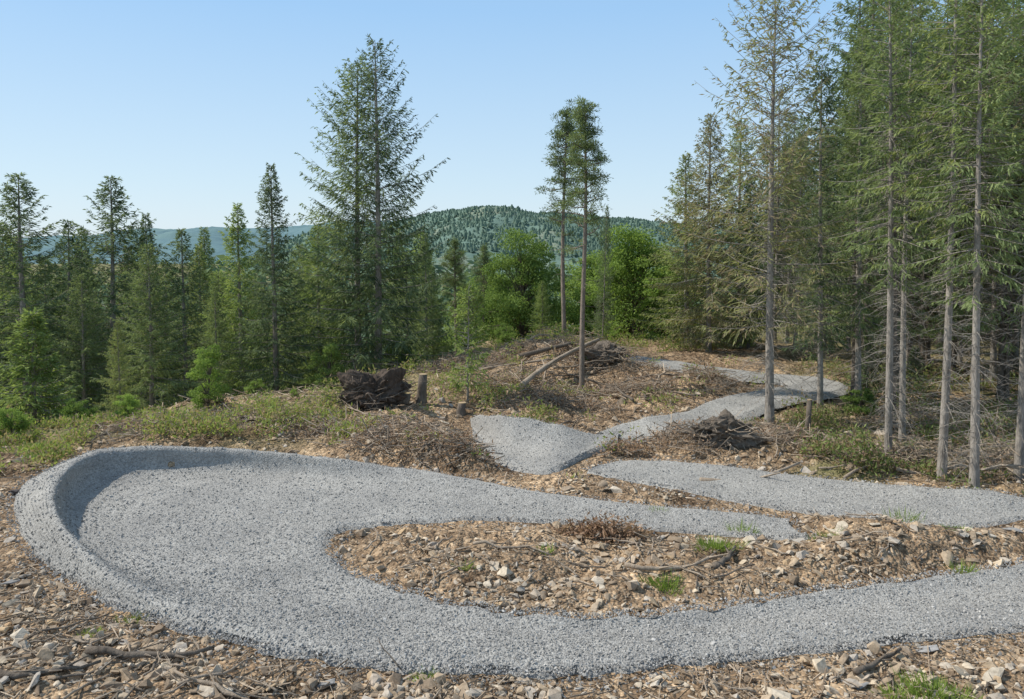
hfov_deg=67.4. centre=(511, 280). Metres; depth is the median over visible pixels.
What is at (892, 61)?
spruce tree
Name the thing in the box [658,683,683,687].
fallen branch
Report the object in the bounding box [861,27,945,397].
spruce tree
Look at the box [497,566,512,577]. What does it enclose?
stone
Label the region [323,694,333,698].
stone
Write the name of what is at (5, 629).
stone
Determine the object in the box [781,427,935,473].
shrub
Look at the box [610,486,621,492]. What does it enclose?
stone
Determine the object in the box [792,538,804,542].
stone
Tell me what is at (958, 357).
spruce tree
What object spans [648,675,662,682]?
stone
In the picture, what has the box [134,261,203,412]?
spruce tree
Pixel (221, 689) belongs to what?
fallen branch
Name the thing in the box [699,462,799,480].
fallen branch
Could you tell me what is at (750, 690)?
fallen branch
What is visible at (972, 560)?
stone
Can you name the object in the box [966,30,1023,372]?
spruce tree
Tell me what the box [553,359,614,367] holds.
fallen branch
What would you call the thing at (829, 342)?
spruce tree
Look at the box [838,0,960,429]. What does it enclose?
spruce tree
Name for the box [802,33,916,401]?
spruce tree
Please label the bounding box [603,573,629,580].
fallen branch
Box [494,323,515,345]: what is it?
leafy bush
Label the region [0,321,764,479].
undergrowth
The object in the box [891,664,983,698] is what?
grass tuft
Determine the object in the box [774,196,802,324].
spruce tree
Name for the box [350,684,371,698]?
fallen branch
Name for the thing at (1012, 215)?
spruce tree
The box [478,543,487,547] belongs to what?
stone
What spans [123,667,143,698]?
fallen branch
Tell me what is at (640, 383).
brush heap
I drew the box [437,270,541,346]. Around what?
broadleaf tree
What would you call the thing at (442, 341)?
spruce tree
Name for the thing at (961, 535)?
stone
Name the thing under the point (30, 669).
fallen branch
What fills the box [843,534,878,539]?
fallen branch
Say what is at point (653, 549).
fallen branch
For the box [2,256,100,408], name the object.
spruce tree
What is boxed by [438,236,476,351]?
pine tree
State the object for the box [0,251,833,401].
valley woods
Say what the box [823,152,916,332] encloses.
spruce tree
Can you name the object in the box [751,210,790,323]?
spruce tree
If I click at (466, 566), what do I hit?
grass tuft
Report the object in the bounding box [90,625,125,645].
fallen branch
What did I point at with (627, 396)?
fallen branch
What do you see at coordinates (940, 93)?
spruce tree
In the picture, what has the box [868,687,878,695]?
stone
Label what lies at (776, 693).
stone
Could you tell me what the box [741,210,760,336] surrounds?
spruce tree
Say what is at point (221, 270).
spruce tree
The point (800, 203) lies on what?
spruce tree
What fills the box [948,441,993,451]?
fallen branch
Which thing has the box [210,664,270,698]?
fallen branch
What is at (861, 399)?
leafy bush
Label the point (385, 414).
fallen branch
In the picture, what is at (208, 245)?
spruce tree
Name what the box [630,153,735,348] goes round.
spruce tree
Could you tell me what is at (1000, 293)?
spruce tree
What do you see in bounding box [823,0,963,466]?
spruce tree
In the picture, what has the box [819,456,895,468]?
fallen branch
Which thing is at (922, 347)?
spruce tree
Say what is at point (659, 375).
fallen branch
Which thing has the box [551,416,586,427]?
fallen branch
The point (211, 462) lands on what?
gravel trail
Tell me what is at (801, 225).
spruce tree
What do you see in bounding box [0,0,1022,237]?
sky
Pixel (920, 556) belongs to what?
fallen branch
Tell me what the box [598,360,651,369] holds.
fallen branch
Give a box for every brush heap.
[69,408,192,445]
[139,401,330,440]
[255,403,419,437]
[318,409,488,468]
[380,420,522,480]
[408,337,530,372]
[434,362,590,393]
[470,323,654,366]
[478,376,645,416]
[537,338,680,382]
[548,505,654,546]
[562,373,694,397]
[591,431,654,460]
[599,410,749,460]
[675,360,764,395]
[742,412,843,450]
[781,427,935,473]
[834,400,1015,437]
[850,433,1023,483]
[891,418,1023,481]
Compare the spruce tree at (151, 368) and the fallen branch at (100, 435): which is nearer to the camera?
the fallen branch at (100, 435)
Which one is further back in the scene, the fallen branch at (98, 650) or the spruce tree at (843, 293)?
the spruce tree at (843, 293)
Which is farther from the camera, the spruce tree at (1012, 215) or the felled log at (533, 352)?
the felled log at (533, 352)
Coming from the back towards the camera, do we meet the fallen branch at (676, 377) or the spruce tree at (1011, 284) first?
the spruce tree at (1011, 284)
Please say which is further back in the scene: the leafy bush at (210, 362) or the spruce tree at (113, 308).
the spruce tree at (113, 308)
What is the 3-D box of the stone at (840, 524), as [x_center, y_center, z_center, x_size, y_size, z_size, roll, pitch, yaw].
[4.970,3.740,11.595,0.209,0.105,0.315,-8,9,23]
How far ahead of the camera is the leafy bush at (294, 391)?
22.63 m
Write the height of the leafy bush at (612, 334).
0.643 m
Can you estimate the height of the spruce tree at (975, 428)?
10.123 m
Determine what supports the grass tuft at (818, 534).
on the ground
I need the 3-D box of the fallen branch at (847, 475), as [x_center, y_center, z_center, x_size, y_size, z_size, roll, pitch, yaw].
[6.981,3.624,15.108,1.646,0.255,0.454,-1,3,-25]
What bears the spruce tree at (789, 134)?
on the ground
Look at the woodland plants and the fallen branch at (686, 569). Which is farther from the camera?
the woodland plants
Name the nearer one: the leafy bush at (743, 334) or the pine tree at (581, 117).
the pine tree at (581, 117)
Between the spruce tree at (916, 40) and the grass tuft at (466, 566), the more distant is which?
the spruce tree at (916, 40)
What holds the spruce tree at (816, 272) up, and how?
on the ground
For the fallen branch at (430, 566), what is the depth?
10.09 m
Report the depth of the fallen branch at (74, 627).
8.86 m
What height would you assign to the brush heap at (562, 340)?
1.644 m
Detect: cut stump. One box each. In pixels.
[415,373,426,403]
[456,402,465,415]
[805,399,811,429]
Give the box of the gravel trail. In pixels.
[13,356,1023,679]
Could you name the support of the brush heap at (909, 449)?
on the ground
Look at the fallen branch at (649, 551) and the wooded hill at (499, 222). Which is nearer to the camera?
the fallen branch at (649, 551)
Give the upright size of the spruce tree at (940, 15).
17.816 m
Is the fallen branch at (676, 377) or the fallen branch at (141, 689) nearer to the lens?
the fallen branch at (141, 689)
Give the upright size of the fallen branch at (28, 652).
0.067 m
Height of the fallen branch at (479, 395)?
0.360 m
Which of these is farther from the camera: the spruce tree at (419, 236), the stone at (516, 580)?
the spruce tree at (419, 236)
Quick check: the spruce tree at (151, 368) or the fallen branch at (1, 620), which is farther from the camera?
the spruce tree at (151, 368)
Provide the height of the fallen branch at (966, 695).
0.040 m
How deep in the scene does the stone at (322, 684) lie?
7.74 m
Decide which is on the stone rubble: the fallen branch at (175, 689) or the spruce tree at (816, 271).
the fallen branch at (175, 689)
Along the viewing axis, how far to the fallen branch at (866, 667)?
8.06 m
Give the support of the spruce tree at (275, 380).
on the ground
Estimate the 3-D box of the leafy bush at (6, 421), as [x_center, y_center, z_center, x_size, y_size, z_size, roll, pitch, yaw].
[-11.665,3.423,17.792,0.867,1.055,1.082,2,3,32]
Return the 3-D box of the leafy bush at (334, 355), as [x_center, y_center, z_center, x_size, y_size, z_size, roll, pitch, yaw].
[-6.705,3.387,28.169,1.611,2.304,1.335,-2,3,-41]
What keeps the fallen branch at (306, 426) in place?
on the ground
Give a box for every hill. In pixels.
[0,219,754,263]
[241,206,759,278]
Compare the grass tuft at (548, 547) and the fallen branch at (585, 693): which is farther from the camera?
the grass tuft at (548, 547)
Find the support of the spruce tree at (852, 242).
on the ground
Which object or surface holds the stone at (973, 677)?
on the ground
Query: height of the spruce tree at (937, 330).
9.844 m
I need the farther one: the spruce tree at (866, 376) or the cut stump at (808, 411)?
the spruce tree at (866, 376)
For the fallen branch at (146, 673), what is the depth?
8.02 m
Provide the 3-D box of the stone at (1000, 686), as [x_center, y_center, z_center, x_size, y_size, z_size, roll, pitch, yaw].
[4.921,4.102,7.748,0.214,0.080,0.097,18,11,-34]
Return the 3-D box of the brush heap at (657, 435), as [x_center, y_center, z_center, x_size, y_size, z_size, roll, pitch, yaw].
[3.864,3.369,16.518,2.459,1.016,3.548,2,3,39]
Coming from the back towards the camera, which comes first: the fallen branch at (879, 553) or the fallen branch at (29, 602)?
the fallen branch at (879, 553)
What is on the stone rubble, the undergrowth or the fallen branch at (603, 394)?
the fallen branch at (603, 394)
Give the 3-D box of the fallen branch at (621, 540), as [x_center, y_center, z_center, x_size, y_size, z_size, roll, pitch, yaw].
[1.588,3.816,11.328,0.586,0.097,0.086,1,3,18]
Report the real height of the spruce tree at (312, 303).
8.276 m
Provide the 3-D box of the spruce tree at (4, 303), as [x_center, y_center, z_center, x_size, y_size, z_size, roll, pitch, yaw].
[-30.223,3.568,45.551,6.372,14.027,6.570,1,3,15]
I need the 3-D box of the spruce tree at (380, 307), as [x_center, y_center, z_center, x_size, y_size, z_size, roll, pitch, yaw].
[-5.025,-2.184,29.872,6.942,14.462,8.076,-2,3,-34]
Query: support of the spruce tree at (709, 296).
on the ground
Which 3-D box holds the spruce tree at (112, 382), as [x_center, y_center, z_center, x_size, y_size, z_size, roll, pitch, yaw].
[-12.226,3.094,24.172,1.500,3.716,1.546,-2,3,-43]
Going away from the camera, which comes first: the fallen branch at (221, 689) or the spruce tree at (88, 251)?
the fallen branch at (221, 689)
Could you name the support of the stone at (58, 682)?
on the ground
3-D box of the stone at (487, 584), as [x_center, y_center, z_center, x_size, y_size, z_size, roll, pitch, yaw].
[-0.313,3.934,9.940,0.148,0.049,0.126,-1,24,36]
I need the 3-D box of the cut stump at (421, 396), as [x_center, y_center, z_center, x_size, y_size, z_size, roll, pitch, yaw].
[-2.385,2.885,20.180,0.355,0.870,0.356,0,3,0]
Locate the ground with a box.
[0,264,1023,698]
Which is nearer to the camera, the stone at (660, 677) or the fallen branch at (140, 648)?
the stone at (660, 677)
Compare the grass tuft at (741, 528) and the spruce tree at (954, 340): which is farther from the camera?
the spruce tree at (954, 340)
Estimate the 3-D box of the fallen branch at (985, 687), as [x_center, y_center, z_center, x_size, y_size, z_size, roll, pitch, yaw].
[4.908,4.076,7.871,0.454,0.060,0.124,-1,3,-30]
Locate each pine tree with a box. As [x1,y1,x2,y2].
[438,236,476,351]
[465,242,496,341]
[534,98,589,337]
[547,95,613,388]
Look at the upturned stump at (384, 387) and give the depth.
19.34 m
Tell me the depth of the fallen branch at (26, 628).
8.56 m
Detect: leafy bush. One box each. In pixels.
[0,407,36,436]
[58,398,98,422]
[112,393,140,418]
[184,343,231,411]
[244,378,267,395]
[289,388,300,396]
[303,343,347,389]
[382,339,415,369]
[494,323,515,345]
[608,330,621,341]
[727,300,756,345]
[840,388,880,416]
[869,350,885,369]
[984,356,1018,382]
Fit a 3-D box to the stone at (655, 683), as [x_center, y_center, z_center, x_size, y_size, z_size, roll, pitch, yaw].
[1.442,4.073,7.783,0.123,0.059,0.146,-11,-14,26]
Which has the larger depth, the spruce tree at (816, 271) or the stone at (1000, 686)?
the spruce tree at (816, 271)
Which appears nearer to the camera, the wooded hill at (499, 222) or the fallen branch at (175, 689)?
the fallen branch at (175, 689)
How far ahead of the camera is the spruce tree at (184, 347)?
35.81 m
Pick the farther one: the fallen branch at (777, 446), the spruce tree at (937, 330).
the spruce tree at (937, 330)
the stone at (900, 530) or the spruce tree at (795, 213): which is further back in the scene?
the spruce tree at (795, 213)
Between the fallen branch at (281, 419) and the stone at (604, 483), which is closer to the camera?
the stone at (604, 483)
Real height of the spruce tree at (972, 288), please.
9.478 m
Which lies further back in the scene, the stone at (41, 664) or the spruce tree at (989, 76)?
the spruce tree at (989, 76)
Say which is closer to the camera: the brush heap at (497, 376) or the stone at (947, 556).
the stone at (947, 556)
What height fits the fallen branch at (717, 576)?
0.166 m
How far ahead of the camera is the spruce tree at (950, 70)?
36.59 m
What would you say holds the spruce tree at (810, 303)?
on the ground
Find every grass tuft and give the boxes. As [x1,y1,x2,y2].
[0,438,65,452]
[74,626,103,636]
[113,611,148,623]
[408,666,437,681]
[450,557,476,569]
[536,542,554,554]
[637,569,683,595]
[692,533,748,553]
[720,517,760,533]
[804,528,844,540]
[868,680,921,698]
[883,505,925,522]
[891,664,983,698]
[937,524,972,530]
[943,560,979,574]
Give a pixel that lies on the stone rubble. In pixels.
(816, 663)
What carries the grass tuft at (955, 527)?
on the ground
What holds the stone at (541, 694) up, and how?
on the ground
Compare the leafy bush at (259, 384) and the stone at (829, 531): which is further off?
the leafy bush at (259, 384)
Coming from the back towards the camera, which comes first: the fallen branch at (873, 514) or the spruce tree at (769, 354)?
the spruce tree at (769, 354)
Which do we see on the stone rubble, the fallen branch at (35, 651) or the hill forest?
the fallen branch at (35, 651)
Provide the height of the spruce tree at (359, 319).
14.364 m
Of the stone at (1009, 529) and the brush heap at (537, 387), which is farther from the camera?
the brush heap at (537, 387)
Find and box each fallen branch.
[0,607,70,621]
[0,623,68,651]
[0,655,100,679]
[0,659,45,671]
[4,648,37,657]
[6,630,40,655]
[13,625,36,630]
[15,595,52,603]
[19,644,56,652]
[23,587,36,606]
[41,613,109,631]
[47,634,88,642]
[57,657,131,679]
[63,673,111,698]
[68,603,100,632]
[84,646,212,659]
[85,429,124,442]
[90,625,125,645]
[109,637,168,658]
[121,681,143,691]
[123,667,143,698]
[142,640,172,675]
[151,639,172,671]
[155,664,189,685]
[156,678,201,697]
[157,651,185,667]
[173,663,249,698]
[176,656,254,685]
[194,638,204,658]
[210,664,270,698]
[245,672,277,691]
[249,414,324,421]
[268,662,287,690]
[278,689,298,695]
[285,421,326,433]
[341,399,390,416]
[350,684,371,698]
[363,527,386,549]
[366,411,404,418]
[369,439,394,453]
[375,637,400,669]
[400,553,443,567]
[426,563,436,588]
[432,557,475,580]
[433,678,447,698]
[434,534,452,549]
[466,388,507,401]
[473,537,550,555]
[501,334,546,346]
[522,369,577,378]
[525,562,543,581]
[541,359,560,380]
[543,361,600,384]
[545,555,578,577]
[547,535,588,554]
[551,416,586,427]
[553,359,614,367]
[560,416,580,424]
[562,558,589,568]
[564,562,605,567]
[570,685,612,697]
[572,574,592,584]
[585,390,625,396]
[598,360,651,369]
[598,382,633,400]
[600,536,639,544]
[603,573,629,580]
[606,374,658,385]
[624,549,728,570]
[625,386,694,396]
[634,545,667,554]
[645,371,667,393]
[647,534,659,555]
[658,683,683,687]
[661,373,691,379]
[663,373,734,378]
[666,559,705,577]
[679,364,750,385]
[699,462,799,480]
[702,676,708,690]
[708,676,756,693]
[711,544,736,568]
[711,556,756,578]
[716,356,763,362]
[754,542,787,554]
[756,427,807,444]
[773,435,782,456]
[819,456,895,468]
[833,672,859,687]
[841,522,882,533]
[843,462,877,477]
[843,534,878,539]
[845,512,875,515]
[853,647,901,674]
[862,509,882,515]
[870,450,967,474]
[877,529,897,556]
[885,669,894,690]
[896,463,1023,474]
[916,545,936,559]
[945,684,977,698]
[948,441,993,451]
[965,540,984,549]
[983,674,1008,689]
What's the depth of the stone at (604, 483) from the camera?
14.21 m
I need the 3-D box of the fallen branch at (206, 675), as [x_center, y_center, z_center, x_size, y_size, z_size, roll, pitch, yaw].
[-2.987,3.936,7.804,0.187,0.131,0.796,2,3,39]
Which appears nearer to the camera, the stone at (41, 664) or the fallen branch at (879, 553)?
the stone at (41, 664)
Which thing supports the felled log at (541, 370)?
on the ground
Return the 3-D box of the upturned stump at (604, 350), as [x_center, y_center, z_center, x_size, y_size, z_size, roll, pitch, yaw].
[3.132,2.434,25.569,2.676,1.293,1.927,1,3,26]
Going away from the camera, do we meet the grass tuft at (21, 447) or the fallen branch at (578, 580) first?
the fallen branch at (578, 580)
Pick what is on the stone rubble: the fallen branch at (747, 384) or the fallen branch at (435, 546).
the fallen branch at (435, 546)
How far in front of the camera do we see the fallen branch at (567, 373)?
24.03 m
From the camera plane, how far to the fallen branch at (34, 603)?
9.30 m
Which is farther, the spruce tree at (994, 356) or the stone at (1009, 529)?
the spruce tree at (994, 356)
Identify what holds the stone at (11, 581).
on the ground
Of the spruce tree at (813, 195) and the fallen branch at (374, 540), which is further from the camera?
the spruce tree at (813, 195)
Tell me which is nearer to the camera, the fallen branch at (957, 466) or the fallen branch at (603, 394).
the fallen branch at (957, 466)
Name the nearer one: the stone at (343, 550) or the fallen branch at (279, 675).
the fallen branch at (279, 675)
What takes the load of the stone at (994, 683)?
on the ground
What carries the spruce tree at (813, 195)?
on the ground
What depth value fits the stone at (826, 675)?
7.87 m
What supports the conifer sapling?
on the ground
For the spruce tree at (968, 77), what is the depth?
36.43 m
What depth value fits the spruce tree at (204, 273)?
45.60 m
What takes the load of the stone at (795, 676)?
on the ground
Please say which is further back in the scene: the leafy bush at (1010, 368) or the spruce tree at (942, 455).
the leafy bush at (1010, 368)
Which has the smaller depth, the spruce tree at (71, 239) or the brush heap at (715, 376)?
the brush heap at (715, 376)
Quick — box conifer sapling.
[443,280,491,402]
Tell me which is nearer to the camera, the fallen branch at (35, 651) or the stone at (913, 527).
the fallen branch at (35, 651)
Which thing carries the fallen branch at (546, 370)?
on the ground
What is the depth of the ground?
11.28 m
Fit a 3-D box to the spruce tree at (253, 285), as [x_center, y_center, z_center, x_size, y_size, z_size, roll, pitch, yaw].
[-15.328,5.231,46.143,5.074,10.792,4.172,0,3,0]
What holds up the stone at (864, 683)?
on the ground
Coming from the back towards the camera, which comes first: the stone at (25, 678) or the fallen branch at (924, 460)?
the fallen branch at (924, 460)
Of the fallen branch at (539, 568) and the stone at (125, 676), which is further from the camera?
the fallen branch at (539, 568)
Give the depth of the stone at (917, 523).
11.18 m
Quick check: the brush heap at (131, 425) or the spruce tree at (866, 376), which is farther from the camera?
the spruce tree at (866, 376)
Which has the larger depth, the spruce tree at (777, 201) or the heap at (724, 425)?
the spruce tree at (777, 201)
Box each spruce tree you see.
[0,172,128,419]
[0,224,30,384]
[0,237,52,418]
[0,246,39,408]
[0,307,91,426]
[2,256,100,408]
[16,175,202,425]
[30,219,130,418]
[39,273,135,420]
[55,276,102,392]
[57,227,120,413]
[89,243,204,412]
[94,320,146,418]
[98,245,148,383]
[105,212,182,408]
[118,228,228,402]
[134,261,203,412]
[160,244,233,396]
[172,272,258,401]
[182,226,233,371]
[189,269,244,387]
[189,286,247,399]
[191,202,291,395]
[208,290,245,387]
[218,162,324,394]
[227,278,279,386]
[244,287,282,385]
[262,243,336,392]
[264,223,366,390]
[268,56,440,390]
[278,34,465,389]
[279,270,335,386]
[311,282,346,383]
[382,232,409,367]
[382,252,441,368]
[385,232,454,355]
[405,233,452,363]
[412,273,463,358]
[525,280,557,338]
[585,205,618,339]
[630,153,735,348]
[643,113,765,351]
[651,0,881,425]
[680,120,793,348]
[732,174,767,347]
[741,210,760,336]
[751,86,807,338]
[751,131,783,323]
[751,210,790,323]
[758,133,804,317]
[763,110,813,341]
[766,145,817,323]
[774,53,868,411]
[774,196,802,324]
[775,115,823,349]
[780,126,811,325]
[782,136,817,324]
[791,224,843,322]
[794,17,919,403]
[795,124,836,321]
[796,123,852,356]
[796,187,837,352]
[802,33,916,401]
[802,189,827,345]
[805,0,899,358]
[806,162,840,346]
[810,175,875,336]
[811,0,923,385]
[822,48,886,349]
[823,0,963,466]
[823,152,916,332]
[824,93,866,316]
[826,108,852,351]
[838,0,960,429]
[840,0,931,324]
[844,340,885,396]
[852,0,965,443]
[853,0,1023,481]
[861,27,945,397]
[868,0,952,337]
[870,355,882,379]
[877,79,946,373]
[879,37,956,363]
[882,32,971,378]
[892,0,1023,489]
[906,346,937,393]
[907,84,991,386]
[909,0,974,342]
[910,0,945,324]
[913,59,943,348]
[914,16,964,368]
[917,50,1000,381]
[918,0,1022,387]
[921,123,972,366]
[926,18,977,347]
[934,14,987,332]
[937,0,998,167]
[938,0,1023,480]
[939,11,995,337]
[943,0,1023,402]
[943,71,974,362]
[944,122,1014,363]
[953,59,1023,380]
[965,36,1022,339]
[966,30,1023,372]
[969,56,1023,402]
[980,99,1023,368]
[984,97,1022,339]
[998,104,1023,324]
[1000,189,1023,286]
[1004,74,1023,393]
[1005,59,1023,385]
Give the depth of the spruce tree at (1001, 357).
21.51 m
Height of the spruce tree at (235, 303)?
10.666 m
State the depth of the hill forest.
1048.53 m
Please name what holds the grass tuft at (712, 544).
on the ground
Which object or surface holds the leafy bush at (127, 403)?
on the ground
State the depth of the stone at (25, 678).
7.71 m
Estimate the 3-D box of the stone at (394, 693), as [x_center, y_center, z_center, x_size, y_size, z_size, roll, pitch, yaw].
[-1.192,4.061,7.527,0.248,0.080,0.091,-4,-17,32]
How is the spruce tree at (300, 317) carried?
on the ground
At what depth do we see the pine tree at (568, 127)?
31.42 m
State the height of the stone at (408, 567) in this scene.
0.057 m
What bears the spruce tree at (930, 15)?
on the ground
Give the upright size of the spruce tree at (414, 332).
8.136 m
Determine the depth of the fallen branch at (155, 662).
8.15 m
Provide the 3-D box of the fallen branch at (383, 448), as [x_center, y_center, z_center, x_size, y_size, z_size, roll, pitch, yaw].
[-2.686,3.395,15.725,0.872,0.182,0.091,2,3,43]
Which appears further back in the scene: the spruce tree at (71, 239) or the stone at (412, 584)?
the spruce tree at (71, 239)
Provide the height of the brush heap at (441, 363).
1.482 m
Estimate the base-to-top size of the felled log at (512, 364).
0.368 m
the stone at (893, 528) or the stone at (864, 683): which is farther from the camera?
the stone at (893, 528)
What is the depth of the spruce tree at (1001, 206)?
35.82 m
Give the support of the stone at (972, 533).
on the ground
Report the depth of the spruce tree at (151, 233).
40.77 m
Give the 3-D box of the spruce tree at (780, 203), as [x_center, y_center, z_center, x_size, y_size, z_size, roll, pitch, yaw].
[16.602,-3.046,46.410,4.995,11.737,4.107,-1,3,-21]
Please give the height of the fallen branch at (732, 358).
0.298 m
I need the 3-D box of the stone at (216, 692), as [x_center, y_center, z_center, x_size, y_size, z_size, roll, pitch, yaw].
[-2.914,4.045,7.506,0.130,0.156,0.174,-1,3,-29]
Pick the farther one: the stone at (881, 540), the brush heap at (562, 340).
the brush heap at (562, 340)
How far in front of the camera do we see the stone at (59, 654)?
8.04 m
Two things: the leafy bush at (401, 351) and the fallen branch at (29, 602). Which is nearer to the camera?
the fallen branch at (29, 602)
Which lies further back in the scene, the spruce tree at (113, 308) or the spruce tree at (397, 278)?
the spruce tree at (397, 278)
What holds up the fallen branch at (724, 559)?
on the ground
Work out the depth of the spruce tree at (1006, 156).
22.14 m
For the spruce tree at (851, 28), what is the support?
on the ground
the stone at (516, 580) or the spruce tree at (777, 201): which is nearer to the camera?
the stone at (516, 580)
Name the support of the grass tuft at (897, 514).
on the ground
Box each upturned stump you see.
[316,359,431,411]
[571,336,646,366]
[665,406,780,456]
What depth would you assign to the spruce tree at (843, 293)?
37.92 m
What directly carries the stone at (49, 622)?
on the ground
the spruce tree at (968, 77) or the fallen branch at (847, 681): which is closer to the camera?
the fallen branch at (847, 681)
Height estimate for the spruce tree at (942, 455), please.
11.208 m
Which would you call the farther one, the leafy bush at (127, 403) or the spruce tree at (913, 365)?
the spruce tree at (913, 365)
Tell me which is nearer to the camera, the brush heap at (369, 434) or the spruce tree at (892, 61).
the brush heap at (369, 434)
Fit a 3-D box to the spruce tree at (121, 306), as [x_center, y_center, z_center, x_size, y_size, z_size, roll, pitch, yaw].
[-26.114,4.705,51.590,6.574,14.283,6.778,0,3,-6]
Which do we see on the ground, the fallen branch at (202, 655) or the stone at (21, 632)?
the stone at (21, 632)
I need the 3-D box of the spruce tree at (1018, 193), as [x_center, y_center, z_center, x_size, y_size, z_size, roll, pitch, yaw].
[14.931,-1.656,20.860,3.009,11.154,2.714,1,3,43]
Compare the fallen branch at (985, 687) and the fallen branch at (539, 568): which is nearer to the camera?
the fallen branch at (985, 687)
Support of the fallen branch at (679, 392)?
on the ground
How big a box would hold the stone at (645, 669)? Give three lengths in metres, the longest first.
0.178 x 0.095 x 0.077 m
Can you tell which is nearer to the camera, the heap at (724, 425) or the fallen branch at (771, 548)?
the fallen branch at (771, 548)
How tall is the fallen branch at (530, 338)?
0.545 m
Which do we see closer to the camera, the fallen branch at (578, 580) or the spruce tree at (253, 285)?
the fallen branch at (578, 580)
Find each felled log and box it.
[475,358,551,369]
[517,341,573,358]
[519,338,599,388]
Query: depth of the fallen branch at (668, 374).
24.06 m
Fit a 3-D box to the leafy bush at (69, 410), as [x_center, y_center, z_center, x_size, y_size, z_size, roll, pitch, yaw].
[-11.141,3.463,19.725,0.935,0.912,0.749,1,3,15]
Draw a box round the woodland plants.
[741,349,1023,494]
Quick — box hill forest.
[228,204,780,270]
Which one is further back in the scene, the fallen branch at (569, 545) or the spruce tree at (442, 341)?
the spruce tree at (442, 341)
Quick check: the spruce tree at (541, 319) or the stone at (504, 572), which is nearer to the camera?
the stone at (504, 572)
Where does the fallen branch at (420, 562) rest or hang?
on the ground
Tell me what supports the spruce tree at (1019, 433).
on the ground
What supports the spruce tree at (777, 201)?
on the ground
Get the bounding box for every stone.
[0,626,9,632]
[2,578,19,583]
[8,489,19,494]
[10,627,29,639]
[20,666,44,679]
[38,661,45,666]
[46,619,59,625]
[53,680,61,686]
[57,646,70,656]
[121,670,131,681]
[171,648,185,652]
[188,688,200,692]
[211,684,218,697]
[217,686,233,691]
[316,678,334,688]
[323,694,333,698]
[341,547,346,553]
[379,690,396,698]
[403,565,416,569]
[403,581,416,588]
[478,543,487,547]
[483,581,491,588]
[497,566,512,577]
[512,578,523,582]
[538,690,545,698]
[598,480,607,486]
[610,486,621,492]
[640,664,654,671]
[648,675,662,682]
[650,679,659,686]
[673,679,685,683]
[742,535,760,544]
[754,589,761,594]
[761,685,791,698]
[789,675,797,681]
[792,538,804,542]
[819,672,832,678]
[826,528,841,534]
[835,521,847,530]
[856,682,869,689]
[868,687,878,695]
[875,677,892,686]
[876,528,888,534]
[876,536,886,542]
[891,525,900,530]
[897,528,903,535]
[908,521,924,529]
[910,524,917,530]
[913,644,938,651]
[940,550,953,566]
[955,533,965,537]
[965,675,976,679]
[966,557,978,562]
[969,531,976,539]
[975,690,983,698]
[982,667,1004,680]
[986,681,998,685]
[994,683,1004,690]
[1002,527,1023,532]
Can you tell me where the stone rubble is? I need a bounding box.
[0,359,1023,698]
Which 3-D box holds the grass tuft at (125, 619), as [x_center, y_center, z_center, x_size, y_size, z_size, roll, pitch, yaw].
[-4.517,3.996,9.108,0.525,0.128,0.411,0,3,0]
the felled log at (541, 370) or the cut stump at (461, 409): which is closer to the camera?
the cut stump at (461, 409)
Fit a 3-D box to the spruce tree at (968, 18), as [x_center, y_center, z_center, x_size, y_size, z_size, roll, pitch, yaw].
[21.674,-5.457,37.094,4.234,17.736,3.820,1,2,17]
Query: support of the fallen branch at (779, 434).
on the ground
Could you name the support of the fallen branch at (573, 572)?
on the ground
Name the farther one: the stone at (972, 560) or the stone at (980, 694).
the stone at (972, 560)
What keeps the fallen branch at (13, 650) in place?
on the ground
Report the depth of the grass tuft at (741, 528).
11.96 m
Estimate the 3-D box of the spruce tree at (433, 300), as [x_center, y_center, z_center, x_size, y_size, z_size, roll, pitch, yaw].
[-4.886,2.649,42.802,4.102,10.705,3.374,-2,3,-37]
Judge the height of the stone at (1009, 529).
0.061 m
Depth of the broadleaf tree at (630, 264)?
37.26 m
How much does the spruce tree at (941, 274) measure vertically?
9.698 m
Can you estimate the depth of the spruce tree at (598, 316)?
34.08 m
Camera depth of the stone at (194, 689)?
7.50 m
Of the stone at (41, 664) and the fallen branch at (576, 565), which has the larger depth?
the fallen branch at (576, 565)
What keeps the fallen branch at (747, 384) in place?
on the ground
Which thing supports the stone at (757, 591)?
on the ground
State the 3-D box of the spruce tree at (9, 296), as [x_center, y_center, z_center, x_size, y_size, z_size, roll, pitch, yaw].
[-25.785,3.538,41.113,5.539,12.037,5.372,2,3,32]
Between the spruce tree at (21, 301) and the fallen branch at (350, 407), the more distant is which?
the spruce tree at (21, 301)
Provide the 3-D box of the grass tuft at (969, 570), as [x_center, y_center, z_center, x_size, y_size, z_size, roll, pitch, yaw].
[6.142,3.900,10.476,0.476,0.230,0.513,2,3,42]
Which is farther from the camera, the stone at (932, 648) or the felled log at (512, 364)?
the felled log at (512, 364)
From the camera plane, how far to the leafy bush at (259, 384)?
24.11 m
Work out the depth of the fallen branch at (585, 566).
10.42 m
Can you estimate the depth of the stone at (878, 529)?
11.05 m
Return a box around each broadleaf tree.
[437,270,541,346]
[469,224,572,339]
[545,249,645,339]
[566,223,683,338]
[625,248,714,338]
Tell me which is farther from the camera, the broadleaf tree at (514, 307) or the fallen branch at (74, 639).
the broadleaf tree at (514, 307)
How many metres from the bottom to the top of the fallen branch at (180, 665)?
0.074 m

